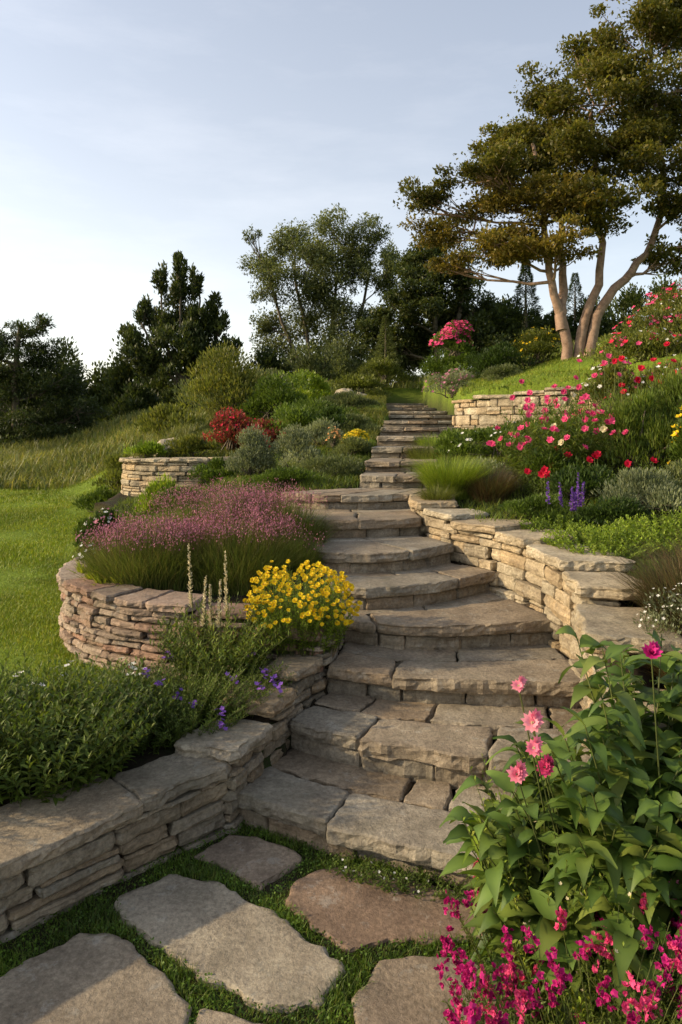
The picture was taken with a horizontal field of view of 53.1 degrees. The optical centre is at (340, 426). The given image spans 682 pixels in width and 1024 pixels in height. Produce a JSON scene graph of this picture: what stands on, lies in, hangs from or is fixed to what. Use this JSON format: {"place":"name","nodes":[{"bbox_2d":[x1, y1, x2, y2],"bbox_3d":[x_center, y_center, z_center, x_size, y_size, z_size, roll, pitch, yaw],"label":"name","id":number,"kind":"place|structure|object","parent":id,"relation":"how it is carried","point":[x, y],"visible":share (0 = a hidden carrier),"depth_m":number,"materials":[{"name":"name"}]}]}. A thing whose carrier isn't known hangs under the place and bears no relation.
{"place":"outdoors","nodes":[
{"label":"outdoors","id":0,"kind":"place"},
{"bbox_2d":[0,406,221,493],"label":"meadow grass","id":1,"kind":"structure","parent":0,"point":[13,457],"depth_m":17.09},
{"bbox_2d":[127,474,280,547],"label":"pink feather grass","id":2,"kind":"object","parent":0,"point":[199,497],"depth_m":5.14,"materials":[{"name":"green plant"}]},
{"bbox_2d":[159,498,313,596],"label":"pink feather grass","id":3,"kind":"object","parent":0,"point":[245,553],"depth_m":4.48,"materials":[{"name":"green plant"}]},
{"bbox_2d":[226,478,343,545],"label":"pink feather grass","id":4,"kind":"object","parent":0,"point":[320,531],"depth_m":5.09,"materials":[{"name":"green plant"}]},
{"bbox_2d":[259,518,337,577],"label":"pink feather grass","id":5,"kind":"object","parent":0,"point":[311,555],"depth_m":4.63,"materials":[{"name":"green plant"}]},
{"bbox_2d":[0,331,681,1023],"bbox_3d":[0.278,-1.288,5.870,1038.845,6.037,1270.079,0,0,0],"label":"ground","id":6,"kind":"structure","parent":0,"point":[434,399],"depth_m":4.55,"materials":[{"name":"plant"}]},
{"bbox_2d":[0,642,82,793],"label":"leafy green shrub","id":7,"kind":"object","parent":6,"relation":"on","point":[31,711],"visible":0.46,"depth_m":2.80,"materials":[{"name":"green plant"}]},
{"bbox_2d":[0,311,112,447],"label":"pine tree","id":8,"kind":"object","parent":6,"relation":"on","point":[18,421],"visible":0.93,"depth_m":23.93,"materials":[{"name":"green plant"}]},
{"bbox_2d":[0,470,131,698],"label":"lawn grass","id":9,"kind":"structure","parent":6,"relation":"on","point":[10,554],"depth_m":6.79,"materials":[{"name":"plant"}]},
{"bbox_2d":[0,650,161,805],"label":"leafy green shrub","id":10,"kind":"object","parent":6,"relation":"on","point":[94,753],"visible":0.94,"depth_m":2.71,"materials":[{"name":"green plant"}]},
{"bbox_2d":[71,484,120,511],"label":"green shrub","id":11,"kind":"object","parent":6,"relation":"on","point":[102,494],"visible":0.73,"depth_m":9.53,"materials":[{"name":"green plant"}]},
{"bbox_2d":[72,507,120,546],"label":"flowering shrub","id":12,"kind":"object","parent":6,"relation":"on","point":[107,516],"visible":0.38,"depth_m":7.24,"materials":[{"name":"green plant"}]},
{"bbox_2d":[16,655,178,758],"bbox_3d":[-1.115,1.262,3.123,0.760,0.380,0.673,0,0,0],"label":"leafy green shrub","id":13,"kind":"object","parent":6,"relation":"on","point":[73,686],"visible":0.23,"depth_m":3.10,"materials":[{"name":"green plant"}]},
{"bbox_2d":[91,448,133,489],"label":"green shrub","id":14,"kind":"object","parent":6,"relation":"on","point":[114,471],"visible":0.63,"depth_m":10.60,"materials":[{"name":"green plant"}]},
{"bbox_2d":[0,752,231,943],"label":"stone retaining wall","id":15,"kind":"structure","parent":6,"relation":"on","point":[73,848],"depth_m":2.52,"materials":[{"name":"stone"}]},
{"bbox_2d":[64,655,207,709],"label":"purple flower plant","id":16,"kind":"object","parent":6,"relation":"on","point":[139,663],"visible":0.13,"depth_m":3.55,"materials":[{"name":"green plant"}]},
{"bbox_2d":[0,334,284,437],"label":"background trees","id":17,"kind":"object","parent":6,"relation":"on","point":[117,391],"visible":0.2,"depth_m":29.72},
{"bbox_2d":[67,507,219,590],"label":"pink feather grass","id":18,"kind":"object","parent":6,"relation":"on","point":[135,559],"depth_m":4.37,"materials":[{"name":"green plant"}]},
{"bbox_2d":[122,439,166,457],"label":"yellow green shrub","id":19,"kind":"object","parent":6,"relation":"on","point":[149,448],"visible":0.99,"depth_m":9.04,"materials":[{"name":"green plant"}]},
{"bbox_2d":[100,687,205,755],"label":"purple flower plant","id":20,"kind":"object","parent":6,"relation":"on","point":[156,743],"visible":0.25,"depth_m":3.02,"materials":[{"name":"green plant"}]},
{"bbox_2d":[132,473,179,514],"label":"yellow green shrub","id":21,"kind":"object","parent":6,"relation":"on","point":[154,487],"visible":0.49,"depth_m":7.15,"materials":[{"name":"green plant"}]},
{"bbox_2d":[133,402,215,437],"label":"green shrub","id":22,"kind":"object","parent":6,"relation":"on","point":[160,417],"visible":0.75,"depth_m":11.96,"materials":[{"name":"green plant"}]},
{"bbox_2d":[119,456,238,495],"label":"planter wall","id":23,"kind":"structure","parent":6,"relation":"on","point":[138,474],"depth_m":8.65,"materials":[{"name":"stone"}]},
{"bbox_2d":[115,250,243,388],"bbox_3d":[-6.677,-3.384,28.043,4.956,7.831,3.318,0,0,-20],"label":"dark leafy tree","id":24,"kind":"object","parent":6,"relation":"on","point":[197,327],"visible":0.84,"depth_m":27.63,"materials":[{"name":"green plant"}]},
{"bbox_2d":[101,651,276,749],"bbox_3d":[-0.719,1.279,3.222,0.861,0.340,0.690,0,0,0],"label":"purple flower plant","id":25,"kind":"object","parent":6,"relation":"on","point":[198,714],"visible":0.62,"depth_m":3.15,"materials":[{"name":"green plant"}]},
{"bbox_2d":[56,542,328,680],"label":"curved planter wall","id":26,"kind":"structure","parent":6,"relation":"on","point":[105,622],"depth_m":3.96,"materials":[{"name":"stone"}]},
{"bbox_2d":[163,432,222,456],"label":"green shrub","id":27,"kind":"object","parent":6,"relation":"on","point":[187,443],"visible":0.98,"depth_m":9.11,"materials":[{"name":"green plant"}]},
{"bbox_2d":[186,456,240,486],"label":"green shrub","id":28,"kind":"object","parent":6,"relation":"on","point":[210,469],"visible":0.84,"depth_m":7.89,"materials":[{"name":"green plant"}]},
{"bbox_2d":[149,544,288,682],"bbox_3d":[-0.640,0.967,3.606,0.748,0.707,0.646,0,0,0],"label":"cream spike plant","id":29,"kind":"object","parent":6,"relation":"on","point":[195,652],"visible":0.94,"depth_m":3.55,"materials":[{"name":"green plant"}]},
{"bbox_2d":[176,340,273,413],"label":"juniper shrub","id":30,"kind":"object","parent":6,"relation":"on","point":[224,385],"visible":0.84,"depth_m":13.71,"materials":[{"name":"green plant"}]},
{"bbox_2d":[201,405,253,452],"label":"red barberry shrub","id":31,"kind":"object","parent":6,"relation":"on","point":[229,425],"visible":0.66,"depth_m":9.80,"materials":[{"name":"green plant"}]},
{"bbox_2d":[172,652,293,718],"bbox_3d":[-0.522,1.275,3.361,0.586,0.285,0.545,0,0,0],"label":"purple flower plant","id":32,"kind":"object","parent":6,"relation":"on","point":[257,682],"visible":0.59,"depth_m":3.29,"materials":[{"name":"green plant"}]},
{"bbox_2d":[0,820,488,1023],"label":"joint grass","id":33,"kind":"structure","parent":6,"relation":"on","point":[118,926],"depth_m":2.25,"materials":[{"name":"plant"}]},
{"bbox_2d":[221,423,279,477],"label":"silver santolina shrub","id":34,"kind":"object","parent":6,"relation":"on","point":[255,447],"visible":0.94,"depth_m":7.79,"materials":[{"name":"green plant"}]},
{"bbox_2d":[0,835,503,1023],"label":"flagstone patio","id":35,"kind":"structure","parent":6,"relation":"on","point":[235,941],"depth_m":2.17,"materials":[{"name":"stone"}]},
{"bbox_2d":[318,847,477,905],"bbox_3d":[0.244,1.667,2.501,0.712,0.066,0.184,0,0,17],"label":"creeping groundcover","id":36,"kind":"object","parent":35,"relation":"on","point":[403,876],"visible":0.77,"depth_m":2.52,"materials":[{"name":"green plant"}]},
{"bbox_2d":[174,615,344,833],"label":"stone side wall","id":37,"kind":"structure","parent":6,"relation":"on","point":[239,746],"depth_m":3.15,"materials":[{"name":"stone"}]},
{"bbox_2d":[236,370,314,419],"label":"green shrub","id":38,"kind":"object","parent":6,"relation":"on","point":[273,393],"visible":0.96,"depth_m":12.96,"materials":[{"name":"green plant"}]},
{"bbox_2d":[243,465,329,487],"bbox_3d":[-0.544,0.502,6.850,0.826,0.239,0.662,0,0,-17],"label":"juniper","id":39,"kind":"object","parent":6,"relation":"on","point":[285,474],"visible":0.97,"depth_m":6.79,"materials":[{"name":"green plant"}]},
{"bbox_2d":[267,422,323,468],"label":"silver santolina shrub","id":40,"kind":"object","parent":6,"relation":"on","point":[297,447],"visible":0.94,"depth_m":7.73,"materials":[{"name":"green plant"}]},
{"bbox_2d":[265,401,328,437],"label":"green shrub","id":41,"kind":"object","parent":6,"relation":"on","point":[304,417],"visible":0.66,"depth_m":9.77,"materials":[{"name":"green plant"}]},
{"bbox_2d":[243,559,361,656],"bbox_3d":[-0.211,0.987,3.805,0.664,0.487,0.613,0,0,0],"label":"yellow flower bush","id":42,"kind":"object","parent":6,"relation":"on","point":[311,614],"visible":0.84,"depth_m":3.67,"materials":[{"name":"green plant"}]},
{"bbox_2d":[289,368,332,403],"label":"yellow green shrub","id":43,"kind":"object","parent":6,"relation":"on","point":[320,386],"visible":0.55,"depth_m":15.74,"materials":[{"name":"green plant"}]},
{"bbox_2d":[271,396,362,420],"bbox_3d":[-0.408,-0.263,11.614,1.610,0.552,1.634,0,0,0],"label":"juniper","id":44,"kind":"object","parent":6,"relation":"on","point":[315,404],"visible":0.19,"depth_m":11.62,"materials":[{"name":"green plant"}]},
{"bbox_2d":[235,202,402,379],"bbox_3d":[-0.907,-5.394,29.415,7.643,8.465,5.245,0,0,0],"label":"birch tree","id":45,"kind":"object","parent":6,"relation":"on","point":[353,259],"visible":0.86,"depth_m":29.32,"materials":[{"name":"green plant"}]},
{"bbox_2d":[302,417,343,446],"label":"silver shrub","id":46,"kind":"object","parent":6,"relation":"on","point":[319,429],"visible":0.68,"depth_m":9.20,"materials":[{"name":"green plant"}]},
{"bbox_2d":[290,453,364,476],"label":"juniper","id":47,"kind":"object","parent":6,"relation":"on","point":[328,464],"visible":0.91,"depth_m":7.20,"materials":[{"name":"green plant"}]},
{"bbox_2d":[1,273,676,419],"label":"background hedge","id":48,"kind":"object","parent":6,"relation":"on","point":[630,297],"visible":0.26,"depth_m":26.77,"materials":[{"name":"green plant"}]},
{"bbox_2d":[318,389,380,408],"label":"juniper","id":49,"kind":"object","parent":6,"relation":"on","point":[350,398],"visible":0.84,"depth_m":12.71,"materials":[{"name":"green plant"}]},
{"bbox_2d":[329,435,372,455],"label":"juniper","id":50,"kind":"object","parent":6,"relation":"on","point":[352,444],"visible":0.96,"depth_m":8.31,"materials":[{"name":"green plant"}]},
{"bbox_2d":[328,372,392,396],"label":"green shrub","id":51,"kind":"object","parent":6,"relation":"on","point":[354,382],"visible":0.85,"depth_m":20.32,"materials":[{"name":"green plant"}]},
{"bbox_2d":[367,315,404,387],"bbox_3d":[1.614,-2.593,24.511,1.686,2.820,1.758,0,0,0],"label":"spruce tree","id":52,"kind":"object","parent":6,"relation":"on","point":[382,326],"visible":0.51,"depth_m":24.43,"materials":[{"name":"green plant"}]},
{"bbox_2d":[355,355,418,384],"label":"green shrub","id":53,"kind":"object","parent":6,"relation":"on","point":[378,366],"visible":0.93,"depth_m":23.38,"materials":[{"name":"green plant"}]},
{"bbox_2d":[110,329,681,606],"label":"hillside grass","id":54,"kind":"structure","parent":6,"relation":"on","point":[352,478],"depth_m":7.85,"materials":[{"name":"green plant"}]},
{"bbox_2d":[237,403,590,889],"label":"stone staircase","id":55,"kind":"structure","parent":6,"relation":"on","point":[386,723],"depth_m":3.49,"materials":[{"name":"stone"}]},
{"bbox_2d":[352,239,517,371],"bbox_3d":[3.750,-4.487,26.392,6.709,6.195,4.446,0,0,0],"label":"dark oak tree","id":56,"kind":"object","parent":6,"relation":"on","point":[411,305],"visible":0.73,"depth_m":25.73,"materials":[{"name":"green plant"}]},
{"bbox_2d":[421,368,475,397],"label":"grey heather shrub","id":57,"kind":"object","parent":6,"relation":"on","point":[457,381],"visible":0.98,"depth_m":14.06,"materials":[{"name":"plant"}]},
{"bbox_2d":[417,341,479,378],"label":"green shrub","id":58,"kind":"object","parent":6,"relation":"on","point":[445,366],"visible":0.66,"depth_m":20.72,"materials":[{"name":"green plant"}]},
{"bbox_2d":[427,319,474,355],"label":"pink rhododendron","id":59,"kind":"object","parent":6,"relation":"on","point":[455,336],"visible":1,"depth_m":16.06,"materials":[{"name":"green plant"}]},
{"bbox_2d":[398,449,510,500],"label":"ornamental grass","id":60,"kind":"object","parent":6,"relation":"on","point":[443,474],"depth_m":5.99,"materials":[{"name":"green plant"}]},
{"bbox_2d":[432,427,476,458],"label":"green shrub","id":61,"kind":"object","parent":6,"relation":"on","point":[444,442],"visible":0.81,"depth_m":7.68,"materials":[{"name":"green plant"}]},
{"bbox_2d":[457,810,492,959],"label":"long leaf sprig","id":62,"kind":"object","parent":6,"relation":"on","point":[474,841],"visible":0.23,"depth_m":2.07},
{"bbox_2d":[436,860,535,1006],"bbox_3d":[0.488,1.527,2.001,0.369,0.347,0.369,0,0,34],"label":"magenta snapdragon","id":63,"kind":"object","parent":6,"relation":"on","point":[447,943],"visible":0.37,"depth_m":2.02,"materials":[{"name":"pink plant"}]},
{"bbox_2d":[450,461,535,504],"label":"ornamental grass","id":64,"kind":"object","parent":6,"relation":"on","point":[489,489],"depth_m":5.86,"materials":[{"name":"brown plant"}]},
{"bbox_2d":[447,421,539,459],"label":"white flower shrub","id":65,"kind":"object","parent":6,"relation":"on","point":[486,435],"visible":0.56,"depth_m":7.46,"materials":[{"name":"green plant"}]},
{"bbox_2d":[463,340,538,379],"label":"clipped hedge","id":66,"kind":"object","parent":6,"relation":"on","point":[496,355],"visible":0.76,"depth_m":15.53,"materials":[{"name":"green plant"}]},
{"bbox_2d":[481,362,526,382],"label":"green shrub","id":67,"kind":"object","parent":6,"relation":"on","point":[496,373],"visible":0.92,"depth_m":13.12,"materials":[{"name":"green plant"}]},
{"bbox_2d":[441,953,591,1023],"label":"magenta snapdragon","id":68,"kind":"object","parent":6,"relation":"on","point":[498,971],"visible":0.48,"depth_m":1.81,"materials":[{"name":"pink plant"}]},
{"bbox_2d":[501,264,549,345],"bbox_3d":[6.913,-4.330,25.529,2.406,3.862,2.377,0,0,0],"label":"spruce tree","id":69,"kind":"object","parent":6,"relation":"on","point":[524,273],"visible":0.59,"depth_m":25.33,"materials":[{"name":"green plant"}]},
{"bbox_2d":[492,325,561,366],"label":"flowering shrub","id":70,"kind":"object","parent":6,"relation":"on","point":[538,347],"visible":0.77,"depth_m":16.18,"materials":[{"name":"green plant"}]},
{"bbox_2d":[462,749,606,931],"bbox_3d":[0.623,1.403,2.120,0.526,0.596,0.716,0,0,0],"label":"leaf plant","id":71,"kind":"object","parent":6,"relation":"on","point":[530,872],"visible":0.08,"depth_m":1.96,"materials":[{"name":"green plant"}]},
{"bbox_2d":[495,491,575,520],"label":"thyme groundcover","id":72,"kind":"object","parent":6,"relation":"on","point":[539,501],"visible":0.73,"depth_m":5.11,"materials":[{"name":"green plant"}]},
{"bbox_2d":[393,0,681,359],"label":"broadleaf tree","id":73,"kind":"object","parent":6,"relation":"on","point":[642,137],"visible":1,"depth_m":14.49,"materials":[{"name":"green plant"}]},
{"bbox_2d":[519,465,562,495],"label":"red rose plant","id":74,"kind":"object","parent":6,"relation":"on","point":[544,471],"visible":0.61,"depth_m":5.86,"materials":[{"name":"green plant"}]},
{"bbox_2d":[408,492,681,755],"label":"stone garden wall","id":75,"kind":"structure","parent":6,"relation":"on","point":[558,587],"depth_m":3.99,"materials":[{"name":"stone"}]},
{"bbox_2d":[451,376,645,430],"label":"terrace wall","id":76,"kind":"structure","parent":6,"relation":"on","point":[471,413],"depth_m":9.69,"materials":[{"name":"stone"}]},
{"bbox_2d":[517,445,595,485],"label":"green shrub","id":77,"kind":"object","parent":6,"relation":"on","point":[557,459],"visible":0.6,"depth_m":6.09,"materials":[{"name":"green plant"}]},
{"bbox_2d":[486,392,627,482],"bbox_3d":[2.034,0.130,6.516,1.272,0.939,1.138,0,0,0],"label":"pink lily shrub","id":78,"kind":"object","parent":6,"relation":"on","point":[574,436],"visible":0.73,"depth_m":6.40,"materials":[{"name":"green plant"}]},
{"bbox_2d":[517,514,596,544],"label":"bright groundcover","id":79,"kind":"object","parent":6,"relation":"on","point":[540,526],"visible":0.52,"depth_m":4.73,"materials":[{"name":"green plant"}]},
{"bbox_2d":[433,892,681,1023],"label":"magenta snapdragon","id":80,"kind":"object","parent":6,"relation":"on","point":[517,1004],"visible":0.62,"depth_m":1.67,"materials":[{"name":"pink plant"}]},
{"bbox_2d":[439,625,681,1015],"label":"broad leaf plant","id":81,"kind":"object","parent":6,"relation":"on","point":[614,754],"visible":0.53,"depth_m":2.03,"materials":[{"name":"plant"}]},
{"bbox_2d":[439,757,681,1023],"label":"broad leaf plant","id":82,"kind":"object","parent":6,"relation":"on","point":[493,919],"visible":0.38,"depth_m":1.86,"materials":[{"name":"plant"}]},
{"bbox_2d":[529,473,600,529],"bbox_3d":[1.655,0.548,5.003,0.629,0.423,0.486,0,0,0],"label":"purple salvia","id":83,"kind":"object","parent":6,"relation":"on","point":[573,502],"visible":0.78,"depth_m":4.99,"materials":[{"name":"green plant"}]},
{"bbox_2d":[492,877,639,1023],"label":"snapdragons","id":84,"kind":"object","parent":6,"relation":"on","point":[579,1009],"visible":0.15,"depth_m":1.76,"materials":[{"name":"pink plant"}]},
{"bbox_2d":[453,681,681,906],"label":"broad leaf plant","id":85,"kind":"object","parent":6,"relation":"on","point":[501,780],"visible":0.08,"depth_m":2.11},
{"bbox_2d":[560,272,587,341],"bbox_3d":[9.593,-4.565,28.018,2.182,3.549,2.178,0,0,0],"label":"spruce tree","id":86,"kind":"object","parent":6,"relation":"on","point":[574,276],"visible":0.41,"depth_m":27.90,"materials":[{"name":"green plant"}]},
{"bbox_2d":[544,462,619,502],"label":"green shrub","id":87,"kind":"object","parent":6,"relation":"on","point":[567,478],"visible":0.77,"depth_m":5.53,"materials":[{"name":"green plant"}]},
{"bbox_2d":[550,353,631,432],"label":"red rose plant","id":88,"kind":"object","parent":6,"relation":"on","point":[603,362],"visible":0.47,"depth_m":7.79,"materials":[{"name":"pink plant"}]},
{"bbox_2d":[506,641,678,899],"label":"pink aster flowers","id":89,"kind":"object","parent":6,"relation":"on","point":[532,721],"visible":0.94,"depth_m":1.97,"materials":[{"name":"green plant"}]},
{"bbox_2d":[541,521,663,564],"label":"bright groundcover","id":90,"kind":"object","parent":6,"relation":"on","point":[593,539],"visible":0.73,"depth_m":4.13,"materials":[{"name":"green plant"}]},
{"bbox_2d":[558,494,652,530],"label":"thyme groundcover","id":91,"kind":"object","parent":6,"relation":"on","point":[602,513],"visible":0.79,"depth_m":4.82,"materials":[{"name":"green plant"}]},
{"bbox_2d":[548,804,681,1023],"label":"broad leaf plant","id":92,"kind":"object","parent":6,"relation":"on","point":[630,953],"visible":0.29,"depth_m":1.72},
{"bbox_2d":[574,354,658,409],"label":"pink flowering shrub","id":93,"kind":"object","parent":6,"relation":"on","point":[611,370],"visible":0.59,"depth_m":8.04,"materials":[{"name":"green plant"}]},
{"bbox_2d":[572,911,681,1023],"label":"magenta snapdragon","id":94,"kind":"object","parent":6,"relation":"on","point":[605,996],"visible":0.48,"depth_m":1.64,"materials":[{"name":"pink plant"}]},
{"bbox_2d":[572,323,681,364],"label":"pink flowering shrub","id":95,"kind":"object","parent":6,"relation":"on","point":[639,345],"visible":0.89,"depth_m":9.38,"materials":[{"name":"green plant"}]},
{"bbox_2d":[587,388,678,469],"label":"conifer shrub","id":96,"kind":"object","parent":6,"relation":"on","point":[647,439],"visible":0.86,"depth_m":6.20,"materials":[{"name":"green plant"}]},
{"bbox_2d":[588,466,681,511],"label":"grey green shrub","id":97,"kind":"object","parent":6,"relation":"on","point":[648,485],"visible":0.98,"depth_m":5.07,"materials":[{"name":"plant"}]},
{"bbox_2d":[591,540,681,634],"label":"brown sedge","id":98,"kind":"object","parent":6,"relation":"on","point":[656,583],"visible":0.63,"depth_m":3.21,"materials":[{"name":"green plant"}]},
{"bbox_2d":[600,509,681,562],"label":"bright groundcover","id":99,"kind":"object","parent":6,"relation":"on","point":[644,525],"visible":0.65,"depth_m":4.30,"materials":[{"name":"green plant"}]},
{"bbox_2d":[603,358,681,404],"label":"pink flowering shrub","id":100,"kind":"object","parent":6,"relation":"on","point":[655,370],"visible":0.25,"depth_m":7.92,"materials":[{"name":"green plant"}]},
{"bbox_2d":[607,293,681,354],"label":"pink flowering shrub","id":101,"kind":"object","parent":6,"relation":"on","point":[656,321],"visible":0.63,"depth_m":10.05,"materials":[{"name":"green plant"}]},
{"bbox_2d":[616,526,681,584],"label":"brown sedge","id":102,"kind":"object","parent":6,"relation":"on","point":[669,557],"visible":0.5,"depth_m":3.57,"materials":[{"name":"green plant"}]},
{"bbox_2d":[627,284,681,321],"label":"pink flowering shrub","id":103,"kind":"object","parent":6,"relation":"on","point":[670,294],"visible":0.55,"depth_m":11.66,"materials":[{"name":"green plant"}]},
{"bbox_2d":[633,583,681,637],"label":"white flower plant","id":104,"kind":"object","parent":6,"relation":"on","point":[653,615],"visible":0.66,"depth_m":2.98,"materials":[{"name":"plant"}]},
{"bbox_2d":[643,363,681,424],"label":"conifer shrub","id":105,"kind":"object","parent":6,"relation":"on","point":[667,399],"visible":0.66,"depth_m":6.49,"materials":[{"name":"green plant"}]},
{"bbox_2d":[665,392,681,465],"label":"yellow flower cluster","id":106,"kind":"object","parent":6,"relation":"on","point":[675,448],"visible":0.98,"depth_m":5.90,"materials":[{"name":"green plant"}]},
{"bbox_2d":[0,0,681,427],"label":"sky","id":107,"kind":"structure","parent":0,"point":[134,134],"materials":[{"name":"blue"}]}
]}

